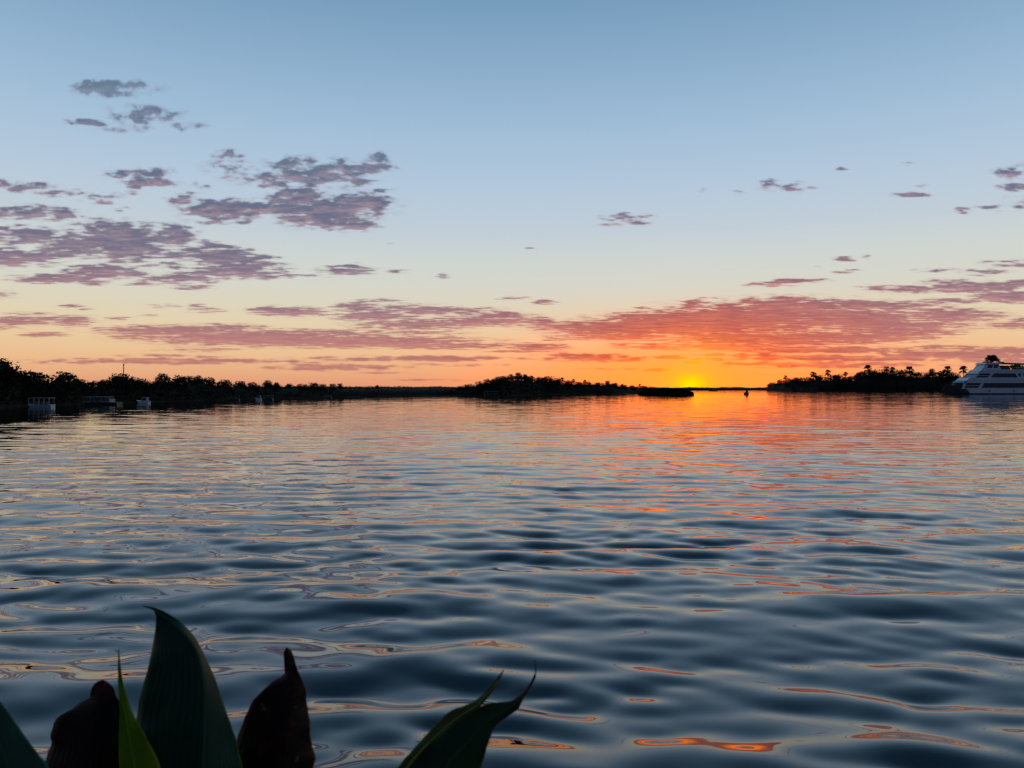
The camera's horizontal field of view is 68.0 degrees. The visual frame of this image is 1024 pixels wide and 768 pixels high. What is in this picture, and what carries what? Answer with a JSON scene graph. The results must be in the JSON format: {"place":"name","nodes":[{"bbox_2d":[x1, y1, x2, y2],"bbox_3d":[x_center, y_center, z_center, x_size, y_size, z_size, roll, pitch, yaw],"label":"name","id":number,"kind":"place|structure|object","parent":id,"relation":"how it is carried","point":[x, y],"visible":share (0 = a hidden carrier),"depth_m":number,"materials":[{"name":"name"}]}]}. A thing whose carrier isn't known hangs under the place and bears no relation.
{"place":"outdoors","nodes":[
{"label":"outdoors","id":0,"kind":"place"},
{"bbox_2d":[0,394,452,406],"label":"river bank","id":1,"kind":"structure","parent":0,"point":[26,404],"depth_m":185.87,"materials":[{"name":"soil"}]},
{"bbox_2d":[0,358,21,388],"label":"riverside tree","id":2,"kind":"object","parent":1,"relation":"on","point":[10,376],"visible":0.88,"depth_m":121.72,"materials":[{"name":"green plant"}]},
{"bbox_2d":[12,369,49,394],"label":"riverside tree","id":3,"kind":"object","parent":1,"relation":"on","point":[26,375],"visible":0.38,"depth_m":131.71,"materials":[{"name":"green plant"}]},
{"bbox_2d":[30,372,51,389],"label":"riverside tree","id":4,"kind":"object","parent":1,"relation":"on","point":[44,379],"visible":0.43,"depth_m":136.19,"materials":[{"name":"green plant"}]},
{"bbox_2d":[47,379,59,385],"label":"riverside tree","id":5,"kind":"object","parent":1,"relation":"on","point":[52,382],"visible":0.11,"depth_m":139.97,"materials":[{"name":"green plant"}]},
{"bbox_2d":[51,371,80,395],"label":"riverside tree","id":6,"kind":"object","parent":1,"relation":"on","point":[68,376],"visible":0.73,"depth_m":140.40,"materials":[{"name":"green plant"}]},
{"bbox_2d":[74,379,92,396],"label":"riverside tree","id":7,"kind":"object","parent":1,"relation":"on","point":[82,383],"visible":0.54,"depth_m":145.46,"materials":[{"name":"green plant"}]},
{"bbox_2d":[86,381,105,389],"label":"riverside tree","id":8,"kind":"object","parent":1,"relation":"on","point":[101,384],"visible":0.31,"depth_m":154.10,"materials":[{"name":"green plant"}]},
{"bbox_2d":[99,379,115,387],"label":"riverside tree","id":9,"kind":"object","parent":1,"relation":"on","point":[105,382],"visible":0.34,"depth_m":157.20,"materials":[{"name":"green plant"}]},
{"bbox_2d":[108,373,134,392],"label":"riverside tree","id":10,"kind":"object","parent":1,"relation":"on","point":[118,378],"visible":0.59,"depth_m":159.63,"materials":[{"name":"green plant"}]},
{"bbox_2d":[120,376,141,390],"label":"riverside tree","id":11,"kind":"object","parent":1,"relation":"on","point":[136,383],"visible":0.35,"depth_m":163.23,"materials":[{"name":"green plant"}]},
{"bbox_2d":[135,378,157,392],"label":"riverside tree","id":12,"kind":"object","parent":1,"relation":"on","point":[150,385],"visible":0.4,"depth_m":166.09,"materials":[{"name":"green plant"}]},
{"bbox_2d":[152,373,171,390],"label":"riverside tree","id":13,"kind":"object","parent":1,"relation":"on","point":[161,379],"visible":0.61,"depth_m":173.72,"materials":[{"name":"green plant"}]},
{"bbox_2d":[170,375,189,389],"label":"riverside tree","id":14,"kind":"object","parent":1,"relation":"on","point":[182,380],"visible":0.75,"depth_m":179.24,"materials":[{"name":"green plant"}]},
{"bbox_2d":[187,376,199,384],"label":"riverside tree","id":15,"kind":"object","parent":1,"relation":"on","point":[194,381],"visible":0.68,"depth_m":188.10,"materials":[{"name":"green plant"}]},
{"bbox_2d":[202,377,219,388],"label":"riverside tree","id":16,"kind":"object","parent":1,"relation":"on","point":[211,379],"visible":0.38,"depth_m":196.69,"materials":[{"name":"green plant"}]},
{"bbox_2d":[216,379,235,392],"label":"riverside tree","id":17,"kind":"object","parent":1,"relation":"on","point":[223,384],"visible":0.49,"depth_m":199.50,"materials":[{"name":"green plant"}]},
{"bbox_2d":[0,361,455,405],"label":"riverside undergrowth","id":18,"kind":"object","parent":1,"relation":"on","point":[56,394],"visible":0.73,"depth_m":173.76,"materials":[{"name":"green plant"}]},
{"bbox_2d":[233,381,247,389],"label":"riverside tree","id":19,"kind":"object","parent":1,"relation":"on","point":[240,384],"visible":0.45,"depth_m":208.86,"materials":[{"name":"green plant"}]},
{"bbox_2d":[248,382,261,391],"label":"riverside tree","id":20,"kind":"object","parent":1,"relation":"on","point":[255,386],"visible":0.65,"depth_m":212.14,"materials":[{"name":"green plant"}]},
{"bbox_2d":[262,380,273,388],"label":"riverside tree","id":21,"kind":"object","parent":1,"relation":"on","point":[267,383],"visible":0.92,"depth_m":219.71,"materials":[{"name":"green plant"}]},
{"bbox_2d":[273,382,282,390],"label":"riverside tree","id":22,"kind":"object","parent":1,"relation":"on","point":[276,385],"visible":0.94,"depth_m":222.16,"materials":[{"name":"green plant"}]},
{"bbox_2d":[296,384,310,390],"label":"riverside tree","id":23,"kind":"object","parent":1,"relation":"on","point":[304,385],"visible":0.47,"depth_m":239.25,"materials":[{"name":"green plant"}]},
{"bbox_2d":[309,382,319,391],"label":"riverside tree","id":24,"kind":"object","parent":1,"relation":"on","point":[313,386],"visible":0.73,"depth_m":243.90,"materials":[{"name":"green plant"}]},
{"bbox_2d":[319,384,328,390],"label":"riverside tree","id":25,"kind":"object","parent":1,"relation":"on","point":[321,386],"visible":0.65,"depth_m":250.48,"materials":[{"name":"green plant"}]},
{"bbox_2d":[328,383,336,390],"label":"riverside tree","id":26,"kind":"object","parent":1,"relation":"on","point":[333,387],"visible":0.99,"depth_m":252.96,"materials":[{"name":"green plant"}]},
{"bbox_2d":[0,390,1023,767],"bbox_3d":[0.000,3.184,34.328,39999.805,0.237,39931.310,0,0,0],"label":"water","id":27,"kind":"structure","parent":0,"point":[730,578],"depth_m":12.77,"materials":[{"name":"teal liquid"}]},
{"bbox_2d":[28,402,55,407],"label":"canopy boat","id":28,"kind":"object","parent":27,"relation":"on","point":[42,405],"visible":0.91,"depth_m":117.18,"materials":[{"name":"white paint"}]},
{"bbox_2d":[83,397,122,404],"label":"canopy boat","id":29,"kind":"object","parent":27,"relation":"on","point":[105,402],"visible":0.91,"depth_m":135.22,"materials":[{"name":"paint"}]},
{"bbox_2d":[137,397,150,403],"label":"motorboat","id":30,"kind":"object","parent":27,"relation":"on","point":[144,400],"visible":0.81,"depth_m":147.09,"materials":[{"name":"white paint"}]},
{"bbox_2d":[263,395,273,399],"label":"canopy boat","id":31,"kind":"object","parent":27,"relation":"on","point":[268,398],"visible":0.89,"depth_m":197.47,"materials":[{"name":"paint"}]},
{"bbox_2d":[483,391,498,396],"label":"canopy boat","id":32,"kind":"object","parent":27,"relation":"on","point":[490,395],"visible":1,"depth_m":271.30,"materials":[{"name":"paint"}]},
{"bbox_2d":[941,361,1023,393],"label":"passenger ferry","id":33,"kind":"object","parent":27,"relation":"on","point":[990,378],"visible":0.96,"depth_m":366.18,"materials":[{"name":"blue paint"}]},
{"bbox_2d":[0,80,1023,380],"bbox_3d":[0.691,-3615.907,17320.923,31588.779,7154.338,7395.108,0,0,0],"label":"cloud","id":34,"kind":"structure","parent":0,"point":[752,330],"depth_m":19444.58,"materials":[{"name":"purple"}]},
{"bbox_2d":[0,0,1023,387],"label":"sky","id":35,"kind":"structure","parent":0,"point":[507,127],"materials":[{"name":"blue"}]},
{"bbox_2d":[453,393,625,395],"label":"island","id":36,"kind":"structure","parent":0,"point":[545,394],"depth_m":350.64,"materials":[{"name":"soil"}]},
{"bbox_2d":[464,384,475,390],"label":"riverside tree","id":37,"kind":"object","parent":36,"relation":"on","point":[466,387],"visible":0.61,"depth_m":312.07,"materials":[{"name":"green plant"}]},
{"bbox_2d":[475,381,488,391],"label":"riverside tree","id":38,"kind":"object","parent":36,"relation":"on","point":[480,384],"visible":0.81,"depth_m":303.55,"materials":[{"name":"green plant"}]},
{"bbox_2d":[490,376,502,385],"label":"riverside tree","id":39,"kind":"object","parent":36,"relation":"on","point":[499,379],"visible":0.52,"depth_m":305.20,"materials":[{"name":"green plant"}]},
{"bbox_2d":[500,376,510,384],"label":"riverside tree","id":40,"kind":"object","parent":36,"relation":"on","point":[504,378],"visible":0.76,"depth_m":305.07,"materials":[{"name":"green plant"}]},
{"bbox_2d":[515,372,523,384],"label":"riverside tree","id":41,"kind":"object","parent":36,"relation":"on","point":[520,377],"visible":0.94,"depth_m":320.70,"materials":[{"name":"green plant"}]},
{"bbox_2d":[542,376,556,387],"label":"riverside tree","id":42,"kind":"object","parent":36,"relation":"on","point":[550,378],"visible":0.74,"depth_m":361.26,"materials":[{"name":"green plant"}]},
{"bbox_2d":[447,376,654,395],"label":"island undergrowth","id":43,"kind":"object","parent":36,"relation":"on","point":[512,387],"visible":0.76,"depth_m":342.44,"materials":[{"name":"green plant"}]},
{"bbox_2d":[552,378,562,386],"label":"riverside tree","id":44,"kind":"object","parent":36,"relation":"on","point":[559,381],"visible":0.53,"depth_m":373.45,"materials":[{"name":"green plant"}]},
{"bbox_2d":[564,380,572,386],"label":"riverside tree","id":45,"kind":"object","parent":36,"relation":"on","point":[567,382],"visible":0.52,"depth_m":381.18,"materials":[{"name":"green plant"}]},
{"bbox_2d":[774,390,942,390],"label":"wooded island","id":46,"kind":"structure","parent":0,"point":[874,390],"depth_m":834.66,"materials":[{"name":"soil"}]},
{"bbox_2d":[782,378,795,386],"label":"riverside tree","id":47,"kind":"object","parent":46,"relation":"on","point":[788,381],"visible":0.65,"depth_m":841.59,"materials":[{"name":"green plant"}]},
{"bbox_2d":[793,377,803,383],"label":"riverside tree","id":48,"kind":"object","parent":46,"relation":"on","point":[798,379],"visible":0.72,"depth_m":839.69,"materials":[{"name":"green plant"}]},
{"bbox_2d":[801,377,813,383],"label":"riverside tree","id":49,"kind":"object","parent":46,"relation":"on","point":[811,379],"visible":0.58,"depth_m":839.42,"materials":[{"name":"green plant"}]},
{"bbox_2d":[809,372,817,377],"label":"palm tree","id":50,"kind":"object","parent":46,"relation":"on","point":[813,374],"visible":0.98,"depth_m":852.74,"materials":[{"name":"green plant"}]},
{"bbox_2d":[812,375,828,382],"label":"riverside tree","id":51,"kind":"object","parent":46,"relation":"on","point":[819,380],"visible":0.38,"depth_m":848.24,"materials":[{"name":"green plant"}]},
{"bbox_2d":[824,375,834,381],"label":"riverside tree","id":52,"kind":"object","parent":46,"relation":"on","point":[830,378],"visible":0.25,"depth_m":851.98,"materials":[{"name":"green plant"}]},
{"bbox_2d":[832,374,851,388],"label":"riverside tree","id":53,"kind":"object","parent":46,"relation":"on","point":[838,377],"visible":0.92,"depth_m":827.34,"materials":[{"name":"green plant"}]},
{"bbox_2d":[847,376,857,384],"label":"riverside tree","id":54,"kind":"object","parent":46,"relation":"on","point":[852,377],"visible":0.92,"depth_m":828.98,"materials":[{"name":"green plant"}]},
{"bbox_2d":[854,372,861,379],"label":"riverside tree","id":55,"kind":"object","parent":46,"relation":"on","point":[858,375],"visible":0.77,"depth_m":850.58,"materials":[{"name":"green plant"}]},
{"bbox_2d":[767,371,956,390],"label":"wooded island undergrowth","id":56,"kind":"object","parent":46,"relation":"on","point":[872,384],"visible":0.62,"depth_m":834.15,"materials":[{"name":"green plant"}]},
{"bbox_2d":[860,370,872,378],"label":"riverside tree","id":57,"kind":"object","parent":46,"relation":"on","point":[865,374],"visible":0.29,"depth_m":855.68,"materials":[{"name":"green plant"}]},
{"bbox_2d":[863,365,871,373],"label":"palm tree","id":58,"kind":"object","parent":46,"relation":"on","point":[867,367],"visible":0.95,"depth_m":856.87,"materials":[{"name":"green plant"}]},
{"bbox_2d":[867,369,889,380],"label":"riverside tree","id":59,"kind":"object","parent":46,"relation":"on","point":[874,372],"visible":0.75,"depth_m":844.26,"materials":[{"name":"green plant"}]},
{"bbox_2d":[883,369,904,379],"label":"riverside tree","id":60,"kind":"object","parent":46,"relation":"on","point":[889,372],"visible":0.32,"depth_m":859.00,"materials":[{"name":"green plant"}]},
{"bbox_2d":[895,369,913,380],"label":"riverside tree","id":61,"kind":"object","parent":46,"relation":"on","point":[901,373],"visible":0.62,"depth_m":850.71,"materials":[{"name":"green plant"}]},
{"bbox_2d":[905,366,915,374],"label":"palm tree","id":62,"kind":"object","parent":46,"relation":"on","point":[911,370],"visible":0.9,"depth_m":865.24,"materials":[{"name":"green plant"}]},
{"bbox_2d":[910,372,922,378],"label":"riverside tree","id":63,"kind":"object","parent":46,"relation":"on","point":[917,375],"visible":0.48,"depth_m":864.31,"materials":[{"name":"green plant"}]},
{"bbox_2d":[920,373,930,380],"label":"riverside tree","id":64,"kind":"object","parent":46,"relation":"on","point":[926,377],"visible":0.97,"depth_m":847.77,"materials":[{"name":"green plant"}]},
{"bbox_2d":[926,368,935,376],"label":"riverside tree","id":65,"kind":"object","parent":46,"relation":"on","point":[931,370],"visible":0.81,"depth_m":867.50,"materials":[{"name":"green plant"}]},
{"bbox_2d":[934,370,952,381],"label":"riverside tree","id":66,"kind":"object","parent":46,"relation":"on","point":[941,373],"visible":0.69,"depth_m":860.29,"materials":[{"name":"green plant"}]},
{"bbox_2d":[942,366,950,372],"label":"palm tree","id":67,"kind":"object","parent":46,"relation":"on","point":[947,368],"visible":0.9,"depth_m":873.75,"materials":[{"name":"green plant"}]},
{"bbox_2d":[958,366,967,375],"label":"palm tree","id":68,"kind":"object","parent":46,"relation":"on","point":[963,369],"visible":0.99,"depth_m":874.83,"materials":[{"name":"green plant"}]},
{"bbox_2d":[982,354,1000,362],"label":"palm tree","id":69,"kind":"object","parent":46,"relation":"on","point":[990,358],"visible":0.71,"depth_m":873.17,"materials":[{"name":"green plant"}]},
{"bbox_2d":[1012,365,1023,368],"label":"riverside tree","id":70,"kind":"object","parent":46,"relation":"on","point":[1019,366],"visible":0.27,"depth_m":851.57,"materials":[{"name":"green plant"}]},
{"bbox_3d":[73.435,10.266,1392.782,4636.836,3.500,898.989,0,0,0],"label":"far shore","id":71,"kind":"structure","parent":0,"visible":0},
{"bbox_2d":[93,386,766,389],"bbox_3d":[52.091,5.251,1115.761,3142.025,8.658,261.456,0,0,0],"label":"woodland","id":72,"kind":"object","parent":71,"relation":"on","point":[725,388],"visible":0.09,"depth_m":1051.22,"materials":[{"name":"green plant"}]},
{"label":"ground","id":73,"kind":"structure","parent":0,"visible":0},
{"bbox_2d":[0,702,48,767],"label":"canna plant","id":74,"kind":"object","parent":73,"relation":"on","point":[17,750],"visible":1,"depth_m":0.85,"materials":[{"name":"green plant"}]},
{"bbox_2d":[46,680,119,767],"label":"canna plant","id":75,"kind":"object","parent":73,"relation":"on","point":[84,734],"visible":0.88,"depth_m":1.08,"materials":[{"name":"brown plant"}]},
{"bbox_2d":[118,606,242,767],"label":"canna plant","id":76,"kind":"object","parent":73,"relation":"on","point":[181,720],"visible":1,"depth_m":0.97,"materials":[{"name":"green plant"}]},
{"bbox_2d":[237,647,315,767],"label":"canna plant","id":77,"kind":"object","parent":73,"relation":"on","point":[274,731],"visible":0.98,"depth_m":1.04,"materials":[{"name":"red plant"}]},
{"bbox_2d":[398,660,535,767],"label":"canna plant","id":78,"kind":"object","parent":73,"relation":"on","point":[459,737],"visible":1,"depth_m":0.90,"materials":[{"name":"green plant"}]},
{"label":"islet","id":79,"kind":"structure","parent":0,"visible":0},
{"bbox_2d":[638,387,693,394],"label":"reeds","id":80,"kind":"object","parent":79,"relation":"on","point":[665,391],"visible":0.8,"depth_m":319.11,"materials":[{"name":"black plant"}]}
]}

